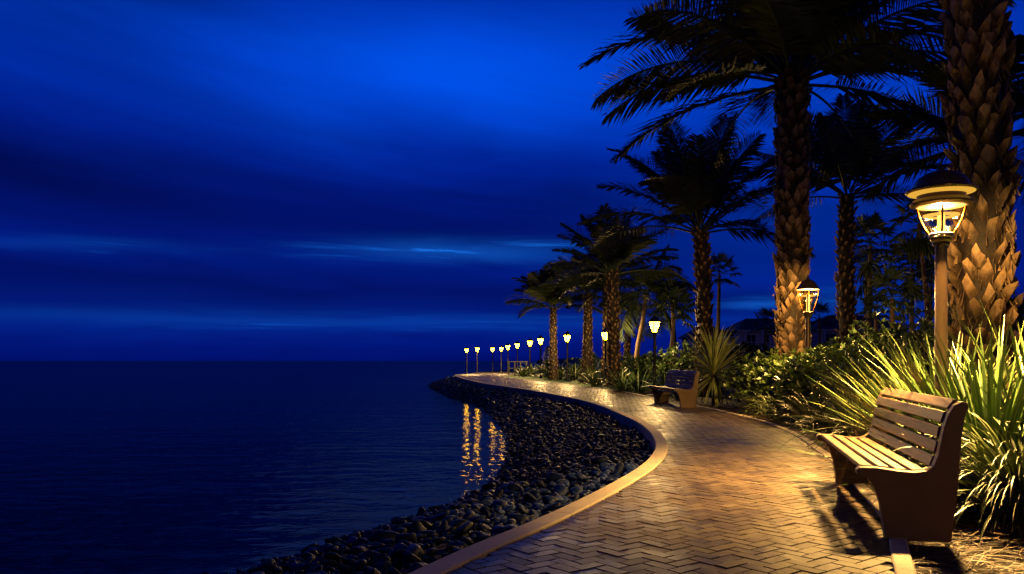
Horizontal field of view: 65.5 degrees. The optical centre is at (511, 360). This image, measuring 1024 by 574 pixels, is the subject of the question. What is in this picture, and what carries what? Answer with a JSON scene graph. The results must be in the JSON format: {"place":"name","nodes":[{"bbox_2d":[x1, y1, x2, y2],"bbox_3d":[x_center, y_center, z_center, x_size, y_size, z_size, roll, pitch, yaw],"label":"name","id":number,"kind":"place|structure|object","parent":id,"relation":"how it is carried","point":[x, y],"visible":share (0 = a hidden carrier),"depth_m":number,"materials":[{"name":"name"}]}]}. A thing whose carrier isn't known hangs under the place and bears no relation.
{"place":"outdoors","nodes":[
{"label":"outdoors","id":0,"kind":"place"},
{"bbox_2d":[0,361,579,573],"bbox_3d":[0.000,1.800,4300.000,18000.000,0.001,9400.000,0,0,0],"label":"water","id":1,"kind":"structure","parent":0,"point":[164,467],"depth_m":14.96,"materials":[{"name":"liquid"}]},
{"bbox_2d":[340,409,650,573],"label":"shore bank","id":2,"kind":"structure","parent":0,"point":[441,550],"depth_m":12.38,"materials":[{"name":"stone"}]},
{"bbox_2d":[294,562,310,570],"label":"stone","id":3,"kind":"object","parent":2,"relation":"on","point":[299,566],"visible":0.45,"depth_m":5.74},
{"bbox_2d":[323,553,349,565],"bbox_3d":[-1.283,1.463,5.836,0.213,0.099,0.109,20,-17,-30],"label":"stone","id":4,"kind":"object","parent":2,"relation":"on","point":[332,556],"visible":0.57,"depth_m":5.80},
{"bbox_2d":[378,561,392,573],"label":"stone","id":5,"kind":"object","parent":2,"relation":"on","point":[386,565],"visible":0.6,"depth_m":5.04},
{"bbox_2d":[394,532,416,543],"bbox_3d":[-0.797,1.395,6.113,0.167,0.122,0.229,-22,-40,4],"label":"stone","id":6,"kind":"object","parent":2,"relation":"on","point":[411,537],"visible":0.52,"depth_m":6.05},
{"bbox_2d":[403,550,421,563],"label":"stone","id":7,"kind":"object","parent":2,"relation":"on","point":[409,557],"visible":0.76,"depth_m":5.13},
{"bbox_2d":[402,543,423,565],"bbox_3d":[-0.680,1.316,5.351,0.164,0.135,0.260,-32,-1,25],"label":"stone","id":8,"kind":"object","parent":2,"relation":"on","point":[415,550],"visible":0.42,"depth_m":5.33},
{"bbox_2d":[412,520,427,538],"bbox_3d":[-0.791,1.477,6.916,0.091,0.190,0.168,-37,-21,-12],"label":"stone","id":9,"kind":"object","parent":2,"relation":"on","point":[418,526],"visible":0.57,"depth_m":6.86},
{"bbox_2d":[202,376,652,573],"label":"bank stones","id":10,"kind":"object","parent":2,"relation":"on","point":[533,412],"visible":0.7,"depth_m":12.80,"materials":[{"name":"stone"}]},
{"bbox_2d":[349,546,367,554],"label":"stone","id":11,"kind":"object","parent":10,"relation":"on","point":[354,549],"visible":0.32,"depth_m":6.04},
{"bbox_2d":[523,493,537,503],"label":"stone","id":12,"kind":"object","parent":10,"relation":"on","point":[528,497],"visible":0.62,"depth_m":7.52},
{"bbox_2d":[590,456,609,464],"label":"stone","id":13,"kind":"object","parent":10,"relation":"on","point":[598,460],"visible":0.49,"depth_m":10.29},
{"bbox_2d":[427,537,445,545],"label":"stone","id":14,"kind":"object","parent":2,"relation":"on","point":[438,541],"visible":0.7,"depth_m":5.85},
{"bbox_2d":[428,512,448,526],"bbox_3d":[-0.705,1.524,7.619,0.164,0.135,0.260,5,-38,-40],"label":"stone","id":15,"kind":"object","parent":2,"relation":"on","point":[437,517],"visible":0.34,"depth_m":7.56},
{"bbox_2d":[436,519,448,536],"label":"stone","id":16,"kind":"object","parent":2,"relation":"on","point":[443,527],"visible":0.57,"depth_m":6.48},
{"bbox_2d":[449,519,467,528],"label":"stone","id":17,"kind":"object","parent":2,"relation":"on","point":[457,523],"visible":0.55,"depth_m":6.71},
{"bbox_2d":[454,522,472,540],"bbox_3d":[-0.371,1.308,6.048,0.109,0.152,0.188,0,0,29],"label":"stone","id":18,"kind":"object","parent":2,"relation":"on","point":[464,529],"visible":0.82,"depth_m":6.00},
{"bbox_2d":[477,523,492,534],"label":"stone","id":19,"kind":"object","parent":2,"relation":"on","point":[484,527],"visible":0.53,"depth_m":6.05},
{"bbox_2d":[492,499,508,509],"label":"stone","id":20,"kind":"object","parent":2,"relation":"on","point":[502,503],"visible":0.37,"depth_m":7.53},
{"bbox_2d":[491,524,517,532],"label":"stone","id":21,"kind":"object","parent":2,"relation":"on","point":[498,528],"visible":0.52,"depth_m":5.80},
{"bbox_2d":[507,482,523,491],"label":"stone","id":22,"kind":"object","parent":2,"relation":"on","point":[512,486],"visible":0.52,"depth_m":9.29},
{"bbox_2d":[507,513,527,523],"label":"stone","id":23,"kind":"object","parent":2,"relation":"on","point":[519,518],"visible":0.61,"depth_m":6.50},
{"bbox_2d":[546,472,564,482],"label":"stone","id":24,"kind":"object","parent":2,"relation":"on","point":[554,477],"visible":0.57,"depth_m":9.24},
{"bbox_2d":[554,484,568,496],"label":"stone","id":25,"kind":"object","parent":2,"relation":"on","point":[561,489],"visible":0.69,"depth_m":8.08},
{"bbox_2d":[569,486,582,495],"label":"stone","id":26,"kind":"object","parent":2,"relation":"on","point":[575,490],"visible":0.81,"depth_m":7.72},
{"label":"stone","id":27,"kind":"object","parent":2,"relation":"on","visible":0},
{"bbox_2d":[373,530,399,541],"bbox_3d":[-1.037,1.483,6.661,0.247,0.132,0.147,0,0,-19],"label":"stone","id":28,"kind":"object","parent":27,"relation":"on","point":[382,534],"visible":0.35,"depth_m":6.62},
{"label":"stone","id":29,"kind":"object","parent":2,"relation":"on","visible":0},
{"bbox_2d":[363,550,380,560],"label":"stone","id":30,"kind":"object","parent":29,"relation":"on","point":[370,554],"visible":0.39,"depth_m":5.53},
{"bbox_2d":[0,0,1023,360],"label":"sky","id":31,"kind":"structure","parent":0,"point":[181,180],"materials":[{"name":"blue"}]},
{"bbox_2d":[536,358,649,363],"bbox_3d":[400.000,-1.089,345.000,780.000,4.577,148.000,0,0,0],"label":"hill","id":32,"kind":"structure","parent":0,"point":[574,361],"depth_m":286.93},
{"bbox_2d":[505,375,721,390],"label":"lawn","id":33,"kind":"structure","parent":0,"point":[536,378],"depth_m":42.30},
{"bbox_2d":[510,366,532,376],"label":"broad plant","id":34,"kind":"object","parent":33,"relation":"on","point":[522,373],"visible":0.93,"depth_m":54.88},
{"bbox_2d":[527,362,560,377],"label":"broad plant","id":35,"kind":"object","parent":33,"relation":"on","point":[536,369],"visible":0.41,"depth_m":51.77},
{"bbox_2d":[542,346,549,377],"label":"cypress bush","id":36,"kind":"object","parent":33,"relation":"on","point":[546,355],"visible":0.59,"depth_m":47.33,"materials":[{"name":"green plant"}]},
{"bbox_2d":[537,361,568,379],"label":"broad plant","id":37,"kind":"object","parent":33,"relation":"on","point":[560,372],"visible":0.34,"depth_m":46.23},
{"bbox_2d":[504,268,602,379],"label":"date palm","id":38,"kind":"object","parent":33,"relation":"on","point":[551,295],"visible":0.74,"depth_m":44.51,"materials":[{"name":"plant"}]},
{"bbox_2d":[564,331,570,380],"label":"street lamp","id":39,"kind":"object","parent":33,"relation":"on","point":[567,334],"visible":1,"depth_m":42.35,"materials":[{"name":"black metal"}]},
{"bbox_2d":[558,363,580,380],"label":"broad plant","id":40,"kind":"object","parent":33,"relation":"on","point":[574,370],"visible":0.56,"depth_m":43.31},
{"bbox_2d":[566,366,601,383],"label":"broad plant","id":41,"kind":"object","parent":33,"relation":"on","point":[585,373],"visible":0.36,"depth_m":38.53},
{"bbox_2d":[538,248,631,382],"bbox_3d":[3.948,-2.279,40.053,5.076,6.988,4.556,0,0,-29],"label":"date palm","id":42,"kind":"object","parent":33,"relation":"on","point":[587,349],"visible":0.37,"depth_m":39.80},
{"bbox_2d":[568,356,601,372],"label":"shrub","id":43,"kind":"object","parent":33,"relation":"on","point":[579,359],"visible":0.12,"depth_m":49.87,"materials":[{"name":"green plant"}]},
{"bbox_2d":[577,371,606,386],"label":"flax plant","id":44,"kind":"object","parent":33,"relation":"on","point":[592,380],"visible":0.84,"depth_m":33.46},
{"bbox_2d":[601,328,607,378],"bbox_3d":[4.220,-0.218,36.000,0.414,2.636,0.414,0,0,0],"label":"street lamp","id":45,"kind":"object","parent":33,"relation":"on","point":[604,333],"visible":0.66,"depth_m":35.95,"materials":[{"name":"black metal"}]},
{"bbox_2d":[561,247,648,380],"bbox_3d":[4.421,-2.192,37.879,4.401,6.789,4.205,0,0,-40],"label":"date palm","id":46,"kind":"object","parent":33,"relation":"on","point":[602,279],"visible":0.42,"depth_m":37.86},
{"bbox_2d":[542,203,688,387],"bbox_3d":[4.228,-2.573,33.060,5.449,7.548,5.493,0,0,-45],"label":"date palm","id":47,"kind":"object","parent":33,"relation":"on","point":[614,257],"visible":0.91,"depth_m":32.75,"materials":[{"name":"plant"}]},
{"bbox_2d":[598,352,644,377],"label":"shrub","id":48,"kind":"object","parent":33,"relation":"on","point":[624,357],"visible":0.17,"depth_m":41.58,"materials":[{"name":"green plant"}]},
{"bbox_2d":[618,293,652,379],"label":"date palm","id":49,"kind":"object","parent":33,"relation":"on","point":[627,346],"visible":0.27,"depth_m":46.82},
{"bbox_2d":[595,244,696,380],"bbox_3d":[6.082,-2.055,36.081,4.441,6.593,4.437,0,0,43],"label":"coconut palm","id":50,"kind":"object","parent":33,"relation":"on","point":[650,285],"visible":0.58,"depth_m":35.89,"materials":[{"name":"green plant"}]},
{"bbox_2d":[624,353,681,384],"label":"shrub","id":51,"kind":"object","parent":33,"relation":"on","point":[643,363],"visible":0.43,"depth_m":31.64,"materials":[{"name":"green plant"}]},
{"bbox_2d":[646,277,694,383],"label":"fan palm","id":52,"kind":"object","parent":33,"relation":"on","point":[669,283],"visible":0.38,"depth_m":34.89,"materials":[{"name":"green plant"}]},
{"bbox_2d":[647,285,696,355],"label":"fan palm","id":53,"kind":"object","parent":33,"relation":"on","point":[676,294],"visible":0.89,"depth_m":33.86,"materials":[{"name":"green plant"}]},
{"bbox_2d":[446,374,909,573],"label":"brick pavement","id":54,"kind":"structure","parent":0,"point":[716,492],"depth_m":5.63,"materials":[{"name":"brick"}]},
{"bbox_2d":[648,370,699,407],"bbox_3d":[3.982,0.668,19.750,0.625,0.865,2.360,0,0,-5],"label":"park bench","id":55,"kind":"object","parent":54,"relation":"on","point":[686,397],"visible":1,"depth_m":19.23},
{"bbox_2d":[470,366,1023,573],"bbox_3d":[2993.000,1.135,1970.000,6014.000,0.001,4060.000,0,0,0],"label":"ground","id":56,"kind":"structure","parent":0,"point":[978,566],"depth_m":4.87,"materials":[{"name":"soil"}]},
{"bbox_2d":[408,374,667,573],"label":"sea kerb","id":57,"kind":"structure","parent":56,"relation":"on","point":[657,444],"depth_m":6.31,"materials":[{"name":"concrete"}]},
{"bbox_2d":[594,369,645,392],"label":"flax plant","id":58,"kind":"object","parent":56,"relation":"on","point":[620,385],"visible":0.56,"depth_m":28.29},
{"bbox_2d":[608,364,662,393],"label":"flax plant","id":59,"kind":"object","parent":56,"relation":"on","point":[638,388],"visible":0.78,"depth_m":27.44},
{"bbox_2d":[649,315,660,385],"bbox_3d":[4.799,-0.232,26.800,0.418,2.663,0.418,0,0,0],"label":"street lamp","id":60,"kind":"object","parent":56,"relation":"on","point":[654,321],"visible":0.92,"depth_m":26.75,"materials":[{"name":"black metal"}]},
{"bbox_2d":[641,374,684,395],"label":"flax plant","id":61,"kind":"object","parent":56,"relation":"on","point":[657,381],"visible":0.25,"depth_m":25.51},
{"bbox_2d":[645,340,695,388],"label":"shrub","id":62,"kind":"object","parent":56,"relation":"on","point":[671,352],"visible":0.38,"depth_m":27.91,"materials":[{"name":"green plant"}]},
{"bbox_2d":[576,110,826,396],"bbox_3d":[5.826,-3.272,25.199,7.454,8.960,7.646,0,0,13],"label":"date palm","id":63,"kind":"object","parent":56,"relation":"on","point":[690,185],"visible":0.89,"depth_m":24.36,"materials":[{"name":"plant"}]},
{"bbox_2d":[678,327,733,366],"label":"house","id":64,"kind":"structure","parent":56,"relation":"on","point":[691,341],"depth_m":135.37,"materials":[{"name":"black paint"}]},
{"bbox_2d":[501,375,916,573],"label":"bed kerb","id":65,"kind":"structure","parent":56,"relation":"on","point":[900,552],"depth_m":5.88,"materials":[{"name":"concrete"}]},
{"bbox_2d":[667,319,753,407],"bbox_3d":[5.011,0.202,19.769,2.454,2.483,2.498,0,0,0],"label":"yucca","id":66,"kind":"object","parent":56,"relation":"on","point":[718,351],"visible":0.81,"depth_m":19.61,"materials":[{"name":"plant"}]},
{"bbox_2d":[682,343,745,394],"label":"shrub","id":67,"kind":"object","parent":56,"relation":"on","point":[691,366],"visible":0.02,"depth_m":26.21,"materials":[{"name":"green plant"}]},
{"bbox_2d":[695,251,742,339],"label":"fan palm","id":68,"kind":"object","parent":56,"relation":"on","point":[718,259],"visible":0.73,"depth_m":41.91,"materials":[{"name":"green plant"}]},
{"bbox_2d":[698,341,774,387],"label":"shrub","id":69,"kind":"object","parent":56,"relation":"on","point":[751,350],"visible":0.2,"depth_m":23.83,"materials":[{"name":"green plant"}]},
{"bbox_2d":[719,352,774,408],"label":"shrub","id":70,"kind":"object","parent":56,"relation":"on","point":[736,378],"visible":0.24,"depth_m":17.48,"materials":[{"name":"green plant"}]},
{"bbox_2d":[724,390,790,414],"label":"grass tuft","id":71,"kind":"object","parent":56,"relation":"on","point":[750,406],"visible":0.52,"depth_m":16.29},
{"bbox_2d":[750,306,776,353],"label":"fan palm","id":72,"kind":"object","parent":56,"relation":"on","point":[764,311],"visible":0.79,"depth_m":89.88,"materials":[{"name":"green plant"}]},
{"bbox_2d":[736,388,801,422],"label":"grass tuft","id":73,"kind":"object","parent":56,"relation":"on","point":[767,409],"visible":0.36,"depth_m":14.96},
{"bbox_2d":[734,347,804,401],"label":"shrub","id":74,"kind":"object","parent":56,"relation":"on","point":[751,374],"visible":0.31,"depth_m":16.59,"materials":[{"name":"green plant"}]},
{"bbox_2d":[754,351,803,413],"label":"shrub","id":75,"kind":"object","parent":56,"relation":"on","point":[778,363],"visible":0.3,"depth_m":15.89,"materials":[{"name":"green plant"}]},
{"bbox_2d":[749,388,829,425],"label":"grass tuft","id":76,"kind":"object","parent":56,"relation":"on","point":[785,419],"visible":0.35,"depth_m":14.12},
{"bbox_2d":[577,0,1017,405],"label":"date palm","id":77,"kind":"object","parent":56,"relation":"on","point":[789,43],"visible":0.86,"depth_m":16.67,"materials":[{"name":"plant"}]},
{"bbox_2d":[764,388,843,431],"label":"grass tuft","id":78,"kind":"object","parent":56,"relation":"on","point":[806,410],"visible":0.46,"depth_m":12.60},
{"bbox_2d":[776,346,841,412],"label":"shrub","id":79,"kind":"object","parent":56,"relation":"on","point":[797,357],"visible":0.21,"depth_m":14.11,"materials":[{"name":"green plant"}]},
{"bbox_2d":[776,396,847,439],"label":"grass tuft","id":80,"kind":"object","parent":56,"relation":"on","point":[822,422],"visible":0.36,"depth_m":11.54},
{"bbox_2d":[810,301,834,343],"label":"fan palm","id":81,"kind":"object","parent":56,"relation":"on","point":[821,308],"visible":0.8,"depth_m":84.88,"materials":[{"name":"green plant"}]},
{"bbox_2d":[804,339,870,413],"bbox_3d":[5.749,0.374,14.274,1.493,1.564,1.296,0,0,0],"label":"shrub","id":82,"kind":"object","parent":56,"relation":"on","point":[823,348],"visible":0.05,"depth_m":14.21,"materials":[{"name":"green plant"}]},
{"bbox_2d":[792,376,885,442],"bbox_3d":[4.775,0.674,10.942,1.996,1.099,1.819,0,0,0],"label":"flax plant","id":83,"kind":"object","parent":56,"relation":"on","point":[844,433],"visible":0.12,"depth_m":10.94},
{"bbox_2d":[775,353,903,452],"bbox_3d":[4.168,0.616,9.645,2.021,1.576,1.808,0,0,0],"label":"flax plant","id":84,"kind":"object","parent":56,"relation":"on","point":[846,400],"visible":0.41,"depth_m":9.70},
{"bbox_2d":[748,93,948,343],"bbox_3d":[10.243,-3.274,23.865,6.257,9.011,5.752,0,0,14],"label":"date palm","id":85,"kind":"object","parent":56,"relation":"on","point":[825,168],"visible":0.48,"depth_m":23.74,"materials":[{"name":"plant"}]},
{"bbox_2d":[812,330,905,375],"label":"shrub","id":86,"kind":"object","parent":56,"relation":"on","point":[829,343],"visible":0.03,"depth_m":18.62,"materials":[{"name":"green plant"}]},
{"bbox_2d":[696,401,1023,573],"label":"pine straw","id":87,"kind":"object","parent":56,"relation":"on","point":[959,540],"visible":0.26,"depth_m":4.74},
{"bbox_2d":[768,360,834,424],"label":"shrub","id":88,"kind":"object","parent":87,"relation":"on","point":[793,383],"visible":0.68,"depth_m":13.72,"materials":[{"name":"green plant"}]},
{"bbox_2d":[796,276,819,414],"bbox_3d":[5.500,-0.245,14.800,0.422,2.690,0.422,0,0,0],"label":"street lamp","id":89,"kind":"object","parent":87,"relation":"on","point":[808,284],"visible":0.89,"depth_m":14.76,"materials":[{"name":"brown metal"}]},
{"bbox_2d":[809,344,894,415],"bbox_3d":[5.441,0.442,12.616,1.395,1.429,1.425,0,0,0],"label":"plant","id":90,"kind":"object","parent":87,"relation":"on","point":[855,355],"visible":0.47,"depth_m":12.46,"materials":[{"name":"green plant"}]},
{"bbox_2d":[812,376,909,460],"bbox_3d":[4.230,0.622,8.610,1.744,0.956,1.753,0,0,-38],"label":"flax plant","id":91,"kind":"object","parent":87,"relation":"on","point":[857,419],"visible":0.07,"depth_m":8.75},
{"bbox_2d":[816,388,968,542],"bbox_3d":[2.751,0.668,6.005,0.625,0.865,2.360,0,0,15],"label":"park bench","id":92,"kind":"object","parent":87,"relation":"on","point":[916,502],"visible":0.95,"depth_m":4.91,"materials":[{"name":"wood"}]},
{"bbox_2d":[798,321,1023,467],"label":"flax plant","id":93,"kind":"object","parent":87,"relation":"on","point":[867,420],"visible":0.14,"depth_m":7.67,"materials":[{"name":"plant"}]},
{"bbox_2d":[905,167,978,440],"bbox_3d":[3.690,-0.284,6.850,0.560,2.768,0.560,0,0,0],"label":"street lamp","id":94,"kind":"object","parent":87,"relation":"on","point":[940,189],"visible":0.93,"depth_m":6.80,"materials":[{"name":"brown metal"}]},
{"bbox_2d":[853,247,889,344],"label":"fan palm","id":95,"kind":"object","parent":56,"relation":"on","point":[865,256],"visible":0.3,"depth_m":29.94,"materials":[{"name":"green plant"}]},
{"bbox_2d":[853,210,899,337],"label":"fan palm","id":96,"kind":"object","parent":56,"relation":"on","point":[872,223],"visible":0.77,"depth_m":25.85,"materials":[{"name":"green plant"}]},
{"bbox_2d":[859,292,899,330],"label":"fan palm","id":97,"kind":"object","parent":56,"relation":"on","point":[880,316],"visible":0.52,"depth_m":24.94,"materials":[{"name":"green plant"}]},
{"bbox_2d":[832,317,934,389],"bbox_3d":[7.246,0.157,14.961,2.502,2.005,2.971,0,0,-29],"label":"shrub","id":98,"kind":"object","parent":56,"relation":"on","point":[870,335],"visible":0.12,"depth_m":15.09,"materials":[{"name":"green plant"}]},
{"bbox_2d":[858,263,926,363],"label":"fan palm","id":99,"kind":"object","parent":56,"relation":"on","point":[885,279],"visible":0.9,"depth_m":19.88,"materials":[{"name":"green plant"}]},
{"bbox_2d":[775,308,1023,526],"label":"flax plant","id":100,"kind":"object","parent":56,"relation":"on","point":[1012,413],"visible":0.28,"depth_m":6.16,"materials":[{"name":"plant"}]},
{"bbox_2d":[858,295,952,384],"bbox_3d":[7.190,0.033,13.528,2.592,2.252,2.556,0,0,0],"label":"shrub","id":101,"kind":"object","parent":56,"relation":"on","point":[902,324],"visible":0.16,"depth_m":13.73,"materials":[{"name":"green plant"}]},
{"bbox_2d":[876,233,949,331],"bbox_3d":[12.043,-1.351,24.003,2.111,5.103,2.061,0,0,-39],"label":"fan palm","id":102,"kind":"object","parent":56,"relation":"on","point":[899,249],"visible":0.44,"depth_m":23.96,"materials":[{"name":"green plant"}]},
{"bbox_2d":[902,258,934,327],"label":"fan palm","id":103,"kind":"object","parent":56,"relation":"on","point":[931,292],"visible":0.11,"depth_m":27.93,"materials":[{"name":"green plant"}]},
{"bbox_2d":[888,196,949,355],"bbox_3d":[11.158,-1.747,21.967,1.662,5.899,1.630,0,0,0],"label":"fan palm","id":104,"kind":"object","parent":56,"relation":"on","point":[919,247],"visible":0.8,"depth_m":21.95,"materials":[{"name":"green plant"}]},
{"bbox_2d":[919,224,954,318],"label":"fan palm","id":105,"kind":"object","parent":56,"relation":"on","point":[948,281],"visible":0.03,"depth_m":24.94,"materials":[{"name":"green plant"}]},
{"bbox_2d":[857,30,1023,211],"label":"date palm","id":106,"kind":"object","parent":56,"relation":"on","point":[938,81],"visible":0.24,"depth_m":17.58,"materials":[{"name":"plant"}]},
{"bbox_2d":[857,301,1023,460],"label":"flax plant","id":107,"kind":"object","parent":56,"relation":"on","point":[1004,390],"visible":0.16,"depth_m":6.82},
{"bbox_2d":[869,308,1023,388],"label":"shrub","id":108,"kind":"object","parent":56,"relation":"on","point":[896,332],"visible":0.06,"depth_m":11.48,"materials":[{"name":"green plant"}]},
{"bbox_2d":[870,411,1023,547],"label":"lilyturf clump","id":109,"kind":"object","parent":56,"relation":"on","point":[1008,474],"visible":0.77,"depth_m":5.30,"materials":[{"name":"plant"}]},
{"bbox_2d":[920,464,991,520],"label":"lilyturf clump","id":110,"kind":"object","parent":56,"relation":"on","point":[961,497],"visible":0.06,"depth_m":5.87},
{"bbox_2d":[932,297,1023,343],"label":"shrub","id":111,"kind":"object","parent":56,"relation":"on","point":[1021,309],"visible":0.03,"depth_m":11.71,"materials":[{"name":"green plant"}]},
{"bbox_2d":[938,0,1023,398],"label":"date palm","id":112,"kind":"object","parent":56,"relation":"on","point":[983,258],"visible":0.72,"depth_m":8.79,"materials":[{"name":"plant"}]},
{"bbox_2d":[723,318,776,361],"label":"house","id":113,"kind":"structure","parent":0,"point":[744,327],"depth_m":130.00,"materials":[{"name":"black paint"}]},
{"bbox_2d":[811,315,908,348],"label":"house","id":114,"kind":"structure","parent":0,"point":[828,332],"depth_m":126.63,"materials":[{"name":"black paint"}]},
{"bbox_2d":[822,333,836,343],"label":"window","id":115,"kind":"structure","parent":114,"relation":"in","point":[828,335],"depth_m":125.98,"materials":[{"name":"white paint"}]},
{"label":"stone","id":116,"kind":"object","parent":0,"visible":0},
{"bbox_2d":[257,557,275,571],"bbox_3d":[-1.932,1.634,6.253,0.137,0.129,0.205,18,18,3],"label":"stone","id":117,"kind":"object","parent":116,"relation":"on","point":[266,563],"visible":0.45,"depth_m":6.21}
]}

